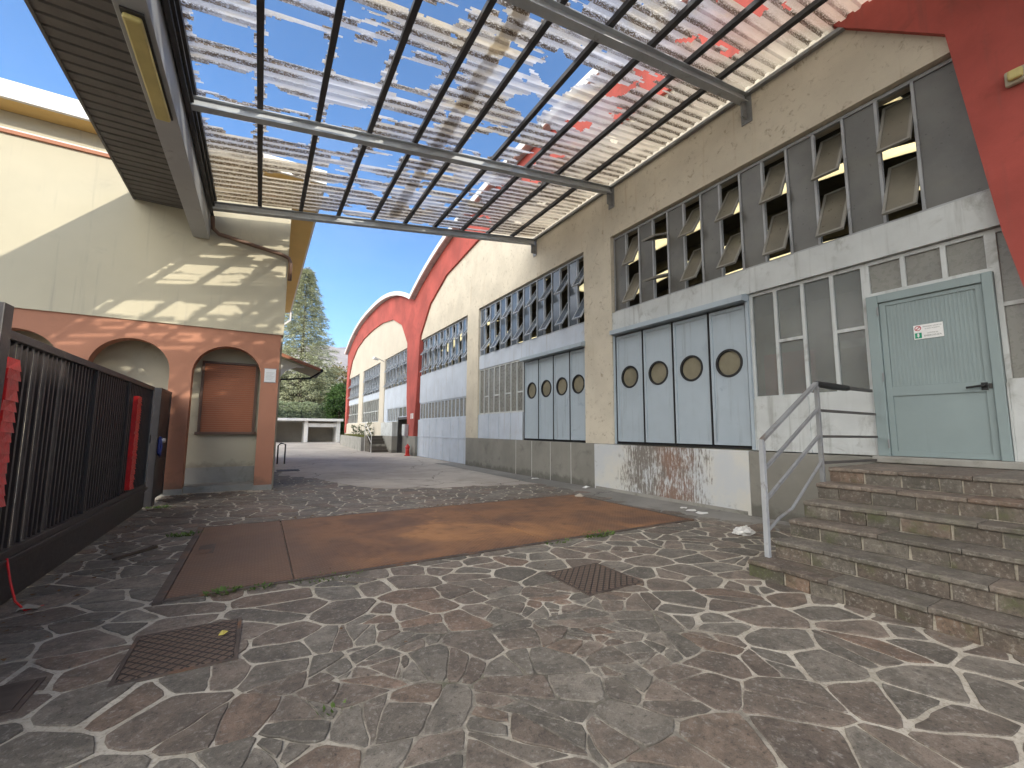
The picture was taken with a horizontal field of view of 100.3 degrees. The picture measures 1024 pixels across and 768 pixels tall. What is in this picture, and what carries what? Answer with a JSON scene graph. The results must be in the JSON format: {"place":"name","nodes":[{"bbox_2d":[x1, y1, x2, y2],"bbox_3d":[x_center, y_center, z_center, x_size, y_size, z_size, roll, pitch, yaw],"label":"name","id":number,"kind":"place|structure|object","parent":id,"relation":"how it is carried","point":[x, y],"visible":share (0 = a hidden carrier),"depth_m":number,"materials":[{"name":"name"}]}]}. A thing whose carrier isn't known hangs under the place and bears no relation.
{"place":"outdoors","nodes":[
{"label":"outdoors","id":0,"kind":"place"},
{"bbox_2d":[9,474,510,542],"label":"paving","id":1,"kind":"structure","parent":0,"point":[293,476],"depth_m":10.73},
{"bbox_2d":[0,474,1023,767],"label":"paving mortar","id":2,"kind":"object","parent":1,"relation":"on","point":[104,750],"visible":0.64,"depth_m":2.69,"materials":[{"name":"grey concrete"}]},
{"bbox_2d":[143,387,164,507],"bbox_3d":[-6.738,1.173,8.025,0.160,2.200,0.300,4,-7,-30],"label":"gate post","id":3,"kind":"object","parent":2,"relation":"on","point":[153,456],"visible":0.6,"depth_m":7.94,"materials":[{"name":"grey metal"}]},
{"bbox_2d":[157,436,165,456],"bbox_3d":[-6.645,1.185,8.103,0.110,0.380,0.225,4,-7,-30],"label":"chain lock","id":4,"kind":"object","parent":3,"relation":"hanging from","point":[161,440],"visible":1,"depth_m":8.06,"materials":[{"name":"metal"}]},
{"bbox_2d":[155,389,172,497],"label":"pedestrian gate","id":5,"kind":"structure","parent":3,"relation":"attached to","point":[164,434],"depth_m":8.94,"materials":[{"name":"brown metal"}]},
{"bbox_2d":[316,699,352,716],"bbox_3d":[-0.921,1.666,2.197,0.185,0.039,0.120,4,-7,-30],"label":"weed","id":6,"kind":"object","parent":2,"relation":"on","point":[332,705],"visible":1,"depth_m":2.21,"materials":[{"name":"green plant"}]},
{"bbox_2d":[0,472,1023,767],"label":"paving stones","id":7,"kind":"object","parent":2,"relation":"on","point":[730,740],"visible":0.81,"depth_m":2.61,"materials":[{"name":"grey stone"}]},
{"bbox_2d":[0,302,13,409],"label":"gate post","id":8,"kind":"object","parent":7,"relation":"on","point":[6,313],"visible":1,"depth_m":3.16,"materials":[{"name":"red metal"}]},
{"bbox_2d":[0,676,46,715],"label":"manhole cover","id":9,"kind":"object","parent":7,"relation":"on","point":[14,697],"visible":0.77,"depth_m":2.30,"materials":[{"name":"metal"}]},
{"bbox_2d":[15,604,40,611],"bbox_3d":[-3.829,1.765,3.393,0.141,0.052,0.099,4,-7,-30],"label":"loose stone","id":10,"kind":"object","parent":7,"relation":"on","point":[29,606],"visible":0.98,"depth_m":3.37,"materials":[{"name":"grey stone"}]},
{"bbox_2d":[0,330,154,605],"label":"sliding gate","id":11,"kind":"structure","parent":7,"relation":"on","point":[77,499],"depth_m":4.38,"materials":[{"name":"black metal"}]},
{"bbox_2d":[0,357,20,506],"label":"barrier tape","id":12,"kind":"object","parent":11,"relation":"attached to","point":[10,395],"visible":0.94,"depth_m":3.26,"materials":[{"name":"red plastic"}]},
{"bbox_2d":[5,558,42,610],"bbox_3d":[-3.866,1.585,3.390,0.246,0.419,0.079,6,-8,-40],"label":"red ribbon","id":13,"kind":"object","parent":11,"relation":"hanging from","point":[11,585],"visible":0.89,"depth_m":3.34,"materials":[{"name":"plastic"}]},
{"bbox_2d":[124,396,141,489],"bbox_3d":[-5.940,0.918,6.713,0.076,1.448,0.286,4,-7,-30],"label":"barrier tape","id":14,"kind":"object","parent":11,"relation":"attached to","point":[133,444],"visible":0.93,"depth_m":6.64,"materials":[{"name":"red plastic"}]},
{"bbox_2d":[112,545,157,559],"bbox_3d":[-4.303,1.935,4.915,0.097,0.040,0.542,0,-6,0],"label":"fallen twig","id":15,"kind":"object","parent":7,"relation":"on","point":[152,547],"visible":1,"depth_m":4.90,"materials":[{"name":"brown wood"}]},
{"bbox_2d":[146,504,171,508],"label":"weed","id":16,"kind":"object","parent":7,"relation":"on","point":[158,506],"visible":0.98,"depth_m":7.72,"materials":[{"name":"green plant"}]},
{"bbox_2d":[107,617,241,686],"bbox_3d":[-2.153,1.747,2.814,0.616,0.041,0.676,4,-7,-30],"label":"manhole cover","id":17,"kind":"object","parent":7,"relation":"on","point":[155,655],"visible":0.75,"depth_m":2.75,"materials":[{"name":"metal"}]},
{"bbox_2d":[165,530,202,537],"bbox_3d":[-4.402,2.014,5.758,0.412,0.064,0.226,6,-8,-41],"label":"weed","id":18,"kind":"object","parent":7,"relation":"on","point":[182,533],"visible":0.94,"depth_m":5.73,"materials":[{"name":"green plant"}]},
{"bbox_2d":[202,585,243,596],"bbox_3d":[-2.532,1.809,3.754,0.314,0.066,0.196,4,-7,-30],"label":"weed","id":19,"kind":"object","parent":7,"relation":"on","point":[221,588],"visible":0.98,"depth_m":3.76,"materials":[{"name":"green plant"}]},
{"bbox_2d":[244,581,277,590],"bbox_3d":[-2.272,1.832,3.879,0.266,0.051,0.152,2,-6,-16],"label":"weed","id":20,"kind":"object","parent":7,"relation":"on","point":[253,588],"visible":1,"depth_m":3.90,"materials":[{"name":"green plant"}]},
{"bbox_2d":[289,567,362,584],"bbox_3d":[-1.803,1.870,4.172,0.685,0.045,0.315,4,-7,-30],"label":"weed","id":21,"kind":"object","parent":7,"relation":"on","point":[324,578],"visible":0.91,"depth_m":4.10,"materials":[{"name":"green plant"}]},
{"bbox_2d":[151,494,693,605],"bbox_3d":[-0.778,2.150,6.541,6.840,0.058,3.130,4,-7,-30],"label":"weighbridge","id":22,"kind":"object","parent":7,"relation":"on","point":[247,555],"visible":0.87,"depth_m":5.64,"materials":[{"name":"metal"}]},
{"bbox_2d":[0,486,913,766],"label":"leaf litter","id":23,"kind":"object","parent":7,"relation":"on","point":[132,560],"visible":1,"depth_m":4.81,"materials":[{"name":"brown plant"}]},
{"bbox_2d":[547,537,574,544],"bbox_3d":[0.613,2.036,5.557,0.471,0.045,0.243,4,-7,-30],"label":"weed","id":24,"kind":"object","parent":7,"relation":"on","point":[560,541],"visible":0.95,"depth_m":5.54,"materials":[{"name":"green plant"}]},
{"bbox_2d":[546,563,643,595],"bbox_3d":[0.800,1.917,4.204,0.676,0.041,0.676,4,-7,-30],"label":"manhole cover","id":25,"kind":"object","parent":7,"relation":"on","point":[592,579],"visible":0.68,"depth_m":4.16,"materials":[{"name":"metal"}]},
{"bbox_2d":[583,529,614,537],"bbox_3d":[1.202,2.071,5.931,0.578,0.064,0.304,4,-7,-30],"label":"weed","id":26,"kind":"object","parent":7,"relation":"on","point":[600,534],"visible":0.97,"depth_m":5.89,"materials":[{"name":"green plant"}]},
{"bbox_2d":[731,525,754,535],"bbox_3d":[3.281,2.067,6.065,0.415,0.125,0.259,4,-7,-30],"label":"plastic bag","id":27,"kind":"object","parent":7,"relation":"on","point":[745,530],"visible":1,"depth_m":5.99,"materials":[{"name":"white plastic"}]},
{"bbox_2d":[748,463,1023,656],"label":"entrance steps","id":28,"kind":"structure","parent":2,"relation":"on","point":[939,549],"depth_m":3.80,"materials":[{"name":"stone"}]},
{"bbox_2d":[758,381,877,557],"bbox_3d":[3.851,0.953,5.209,2.844,1.975,0.082,4,-7,-30],"label":"handrail","id":29,"kind":"object","parent":28,"relation":"on","point":[766,496],"visible":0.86,"depth_m":4.90,"materials":[{"name":"grey metal"}]},
{"bbox_2d":[283,345,347,401],"bbox_3d":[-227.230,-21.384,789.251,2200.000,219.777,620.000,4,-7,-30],"label":"mountain","id":30,"kind":"structure","parent":0,"point":[341,356],"depth_m":833.75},
{"bbox_2d":[0,0,643,347],"label":"sky","id":31,"kind":"structure","parent":0,"point":[354,267],"materials":[{"name":"blue"}]},
{"bbox_2d":[274,442,536,488],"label":"yard","id":32,"kind":"structure","parent":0,"point":[337,462],"depth_m":15.55,"materials":[{"name":"concrete"}]},
{"bbox_2d":[0,78,326,502],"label":"arcade house","id":33,"kind":"structure","parent":32,"relation":"on","point":[100,265],"depth_m":9.40,"materials":[{"name":"paint"}]},
{"bbox_2d":[194,361,258,433],"bbox_3d":[-6.955,0.347,10.501,1.240,1.770,0.120,4,-7,-30],"label":"shutter","id":34,"kind":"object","parent":33,"relation":"in","point":[243,408],"depth_m":10.51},
{"bbox_2d":[210,215,292,280],"bbox_3d":[-6.247,-3.197,10.273,1.749,1.138,0.343,6,-8,-40],"label":"drainpipe","id":35,"kind":"object","parent":33,"relation":"attached to","point":[223,235],"visible":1,"depth_m":10.28,"materials":[{"name":"grey metal"}]},
{"bbox_2d":[264,368,276,382],"bbox_3d":[-5.856,-0.204,10.354,0.260,0.340,0.013,4,-7,-30],"label":"notice","id":36,"kind":"object","parent":33,"relation":"attached to","point":[269,375],"depth_m":10.35,"materials":[{"name":"white paper"}]},
{"bbox_2d":[276,443,285,463],"bbox_3d":[-9.534,2.860,17.678,0.337,0.879,0.069,1,-6,-10],"label":"bollard hoop","id":37,"kind":"object","parent":32,"relation":"on","point":[278,453],"visible":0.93,"depth_m":17.67,"materials":[{"name":"metal"}]},
{"bbox_2d":[276,469,299,471],"bbox_3d":[-7.806,3.013,14.899,0.700,0.042,0.600,4,-7,-30],"label":"drain grate","id":38,"kind":"object","parent":32,"relation":"in","point":[288,470],"visible":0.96,"depth_m":14.79,"materials":[{"name":"metal"}]},
{"bbox_2d":[276,418,343,441],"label":"garage row","id":39,"kind":"object","parent":32,"relation":"on","point":[304,430],"visible":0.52,"depth_m":47.59,"materials":[{"name":"white paint"}]},
{"bbox_2d":[340,435,363,450],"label":"planter wall","id":40,"kind":"structure","parent":32,"relation":"on","point":[355,442],"depth_m":32.04,"materials":[{"name":"concrete"}]},
{"bbox_2d":[351,425,356,433],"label":"thin shrub","id":41,"kind":"object","parent":40,"relation":"in","point":[352,427],"visible":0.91,"depth_m":37.52,"materials":[{"name":"green plant"}]},
{"bbox_2d":[343,433,366,436],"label":"bank grass","id":42,"kind":"structure","parent":40,"relation":"on","point":[357,435],"depth_m":34.09,"materials":[{"name":"green plant"}]},
{"bbox_2d":[358,424,364,434],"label":"thin shrub","id":43,"kind":"object","parent":40,"relation":"in","point":[360,431],"visible":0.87,"depth_m":34.64,"materials":[{"name":"green plant"}]},
{"bbox_2d":[363,422,373,435],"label":"thin shrub","id":44,"kind":"object","parent":40,"relation":"in","point":[368,434],"visible":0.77,"depth_m":32.02,"materials":[{"name":"green plant"}]},
{"bbox_2d":[360,422,387,452],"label":"side steps","id":45,"kind":"structure","parent":32,"relation":"on","point":[374,444],"depth_m":27.57,"materials":[{"name":"concrete"}]},
{"bbox_2d":[404,444,409,455],"bbox_3d":[-5.787,3.642,23.666,0.319,0.660,0.351,-1,-6,10],"label":"fire hydrant","id":46,"kind":"object","parent":32,"relation":"on","point":[407,446],"visible":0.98,"depth_m":23.57,"materials":[{"name":"red metal"}]},
{"bbox_2d":[344,291,567,452],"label":"factory hall","id":47,"kind":"structure","parent":32,"relation":"on","point":[378,394],"depth_m":31.14,"materials":[{"name":"beige paint"}]},
{"bbox_2d":[348,404,357,423],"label":"lower window","id":48,"kind":"structure","parent":47,"relation":"in","point":[353,409],"depth_m":40.28,"materials":[{"name":"grey glass"}]},
{"bbox_2d":[348,375,359,400],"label":"upper window","id":49,"kind":"structure","parent":47,"relation":"in","point":[354,391],"depth_m":40.27,"materials":[{"name":"grey glass"}]},
{"bbox_2d":[362,398,378,422],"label":"lower window","id":50,"kind":"structure","parent":47,"relation":"in","point":[370,408],"depth_m":33.92,"materials":[{"name":"grey glass"}]},
{"bbox_2d":[362,363,380,396],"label":"upper window","id":51,"kind":"structure","parent":47,"relation":"in","point":[372,380],"depth_m":34.12,"materials":[{"name":"grey metal"}]},
{"bbox_2d":[387,407,399,421],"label":"lower window","id":52,"kind":"structure","parent":47,"relation":"in","point":[393,414],"depth_m":28.18,"materials":[{"name":"grey glass"}]},
{"bbox_2d":[383,350,406,389],"bbox_3d":[-7.503,-0.878,28.020,0.642,2.160,5.700,4,-7,-30],"label":"upper window","id":53,"kind":"structure","parent":47,"relation":"in","point":[391,367],"depth_m":28.08,"materials":[{"name":"grey metal"}]},
{"bbox_2d":[397,416,406,452],"bbox_3d":[-6.074,3.068,26.005,1.130,2.300,2.500,4,-7,-30],"label":"doorway","id":54,"kind":"structure","parent":47,"relation":"in","point":[401,420],"depth_m":26.75,"materials":[{"name":"metal"}]},
{"bbox_2d":[399,406,406,416],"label":"lower window","id":55,"kind":"structure","parent":47,"relation":"in","point":[401,411],"depth_m":26.30,"materials":[{"name":"grey glass"}]},
{"bbox_2d":[402,424,408,435],"bbox_3d":[-6.161,2.652,24.627,0.227,0.670,0.550,4,-7,-30],"label":"meter box","id":56,"kind":"object","parent":47,"relation":"attached to","point":[404,429],"visible":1,"depth_m":24.41,"materials":[{"name":"grey metal"}]},
{"bbox_2d":[436,462,789,530],"bbox_3d":[0.587,2.795,12.418,1.354,0.001,15.200,4,-7,-30],"label":"concrete strip","id":57,"kind":"object","parent":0,"point":[644,502],"visible":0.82,"depth_m":8.93,"materials":[{"name":"grey concrete"}]},
{"bbox_2d":[409,0,1023,521],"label":"factory hall","id":58,"kind":"structure","parent":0,"point":[857,184],"depth_m":7.56,"materials":[{"name":"paint"}]},
{"bbox_2d":[417,417,465,463],"bbox_3d":[-3.504,2.656,20.657,0.072,1.965,6.450,4,-7,-30],"label":"cargo door","id":59,"kind":"structure","parent":58,"relation":"in","point":[444,439],"depth_m":20.19,"materials":[{"name":"white metal"}]},
{"bbox_2d":[420,396,465,419],"bbox_3d":[-3.413,1.228,20.743,0.080,0.885,6.250,4,-7,-30],"label":"lower window","id":60,"kind":"structure","parent":58,"relation":"in","point":[454,407],"depth_m":20.34,"materials":[{"name":"grey glass"}]},
{"bbox_2d":[420,317,467,374],"bbox_3d":[-3.382,-1.697,21.059,0.572,1.970,6.240,4,-7,-30],"label":"upper window","id":61,"kind":"structure","parent":58,"relation":"in","point":[457,352],"depth_m":20.70,"materials":[{"name":"grey metal"}]},
{"bbox_2d":[24,0,870,256],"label":"canopy","id":62,"kind":"object","parent":58,"relation":"attached to","point":[191,162],"visible":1,"depth_m":7.22,"materials":[{"name":"paint"}]},
{"bbox_2d":[119,5,172,121],"bbox_3d":[-4.434,-3.791,5.237,0.200,0.092,1.800,4,-7,-30],"label":"strip light","id":63,"kind":"object","parent":62,"relation":"attached to","point":[138,34],"visible":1,"depth_m":5.00,"materials":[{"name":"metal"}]},
{"bbox_2d":[479,360,525,414],"bbox_3d":[-0.430,0.184,15.757,0.080,1.790,3.350,4,-7,-30],"label":"lower window","id":64,"kind":"structure","parent":58,"relation":"in","point":[501,387],"depth_m":15.60,"materials":[{"name":"grey glass"}]},
{"bbox_2d":[525,360,537,438],"bbox_3d":[0.653,0.505,13.815,0.070,2.490,0.790,4,-7,-30],"label":"door leaf","id":65,"kind":"structure","parent":58,"relation":"in","point":[531,368],"depth_m":13.82,"materials":[{"name":"blue paint"}]},
{"bbox_2d":[480,255,583,356],"bbox_3d":[0.416,-2.366,14.632,0.578,1.970,6.590,4,-7,-30],"label":"upper window","id":66,"kind":"structure","parent":58,"relation":"in","point":[574,309],"depth_m":13.88,"materials":[{"name":"grey metal"}]},
{"bbox_2d":[539,356,552,438],"bbox_3d":[1.066,0.432,13.116,0.070,2.490,0.740,4,-7,-30],"label":"door leaf","id":67,"kind":"structure","parent":58,"relation":"in","point":[545,364],"depth_m":13.13,"materials":[{"name":"blue paint"}]},
{"bbox_2d":[554,352,569,439],"bbox_3d":[1.466,0.362,12.439,0.070,2.490,0.740,4,-7,-30],"label":"door leaf","id":68,"kind":"structure","parent":58,"relation":"in","point":[561,413],"depth_m":12.44,"materials":[{"name":"blue paint"}]},
{"bbox_2d":[570,348,585,439],"bbox_3d":[1.846,0.295,11.796,0.070,2.490,0.660,4,-7,-30],"label":"door leaf","id":69,"kind":"structure","parent":58,"relation":"in","point":[577,358],"depth_m":11.82,"materials":[{"name":"blue paint"}]},
{"bbox_2d":[616,331,643,441],"bbox_3d":[2.817,0.080,10.158,0.070,2.560,0.810,4,-7,-30],"label":"door leaf","id":70,"kind":"structure","parent":58,"relation":"in","point":[629,346],"depth_m":10.15,"materials":[{"name":"blue paint"}]},
{"bbox_2d":[643,324,674,442],"bbox_3d":[3.245,0.004,9.434,0.070,2.560,0.780,4,-7,-30],"label":"door leaf","id":71,"kind":"structure","parent":58,"relation":"in","point":[657,343],"depth_m":9.43,"materials":[{"name":"blue paint"}]},
{"bbox_2d":[673,314,711,444],"bbox_3d":[3.673,-0.071,8.709,0.070,2.560,0.810,4,-7,-30],"label":"door leaf","id":72,"kind":"structure","parent":58,"relation":"in","point":[690,336],"depth_m":8.69,"materials":[{"name":"blue paint"}]},
{"bbox_2d":[709,305,751,445],"bbox_3d":[4.086,-0.144,8.010,0.070,2.560,0.720,4,-7,-30],"label":"door leaf","id":73,"kind":"structure","parent":58,"relation":"in","point":[727,327],"depth_m":8.00,"materials":[{"name":"blue paint"}]},
{"bbox_2d":[783,320,797,336],"bbox_3d":[4.673,-0.913,7.183,0.003,0.280,0.220,4,-7,-30],"label":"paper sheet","id":74,"kind":"object","parent":58,"relation":"attached to","point":[791,327],"visible":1,"depth_m":7.17,"materials":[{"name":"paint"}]},
{"bbox_2d":[614,58,989,311],"bbox_3d":[4.311,-3.051,8.043,0.876,1.970,6.640,4,-7,-30],"label":"upper window","id":75,"kind":"structure","parent":58,"relation":"in","point":[947,167],"depth_m":6.80,"materials":[{"name":"grey metal"}]},
{"bbox_2d":[749,264,872,398],"bbox_3d":[4.771,-0.746,6.959,0.080,1.900,1.725,4,-7,-30],"label":"lower window","id":76,"kind":"structure","parent":58,"relation":"in","point":[853,331],"depth_m":6.87,"materials":[{"name":"grey glass"}]},
{"bbox_2d":[913,321,943,339],"bbox_3d":[5.473,-0.699,5.622,0.006,0.190,0.290,4,-7,-30],"label":"notice sign","id":77,"kind":"object","parent":58,"relation":"attached to","point":[930,330],"depth_m":5.62,"materials":[{"name":"white plastic"}]},
{"bbox_2d":[864,230,993,296],"bbox_3d":[5.532,-1.565,5.753,0.080,0.520,1.260,4,-7,-30],"label":"transom window","id":78,"kind":"structure","parent":58,"relation":"in","point":[968,255],"depth_m":5.68,"materials":[{"name":"grey glass"}]},
{"bbox_2d":[876,283,1001,459],"bbox_3d":[5.457,-0.125,5.547,0.124,2.138,1.031,4,-7,-30],"label":"entrance door","id":79,"kind":"structure","parent":58,"relation":"in","point":[940,391],"depth_m":5.49,"materials":[{"name":"grey paint"}]},
{"bbox_2d":[989,227,1023,382],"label":"side window","id":80,"kind":"structure","parent":58,"relation":"in","point":[1009,287],"depth_m":5.05,"materials":[{"name":"grey glass"}]},
{"bbox_2d":[1004,64,1023,87],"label":"bulkhead lamp","id":81,"kind":"object","parent":58,"relation":"attached to","point":[1014,77],"visible":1,"depth_m":4.93,"materials":[{"name":"paint"}]},
{"label":"ground","id":82,"kind":"structure","parent":0,"visible":0},
{"bbox_2d":[279,374,296,404],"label":"evergreen tree","id":83,"kind":"object","parent":82,"relation":"on","point":[285,390],"visible":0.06,"depth_m":58.90,"materials":[{"name":"green plant"}]},
{"bbox_2d":[278,400,340,421],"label":"ivy hedge","id":84,"kind":"object","parent":82,"relation":"on","point":[291,410],"visible":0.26,"depth_m":51.27,"materials":[{"name":"plant"}]},
{"bbox_2d":[279,266,343,405],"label":"cedar tree","id":85,"kind":"object","parent":82,"relation":"on","point":[308,280],"visible":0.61,"depth_m":57.72,"materials":[{"name":"green plant"}]},
{"bbox_2d":[289,366,337,405],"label":"evergreen tree","id":86,"kind":"object","parent":82,"relation":"on","point":[318,389],"visible":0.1,"depth_m":59.10,"materials":[{"name":"green plant"}]},
{"bbox_2d":[309,362,346,400],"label":"broadleaf tree","id":87,"kind":"object","parent":82,"relation":"on","point":[344,374],"visible":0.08,"depth_m":64.46,"materials":[{"name":"green plant"}]},
{"bbox_2d":[319,382,345,434],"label":"laurel bush","id":88,"kind":"object","parent":82,"relation":"on","point":[336,398],"visible":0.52,"depth_m":51.34,"materials":[{"name":"green plant"}]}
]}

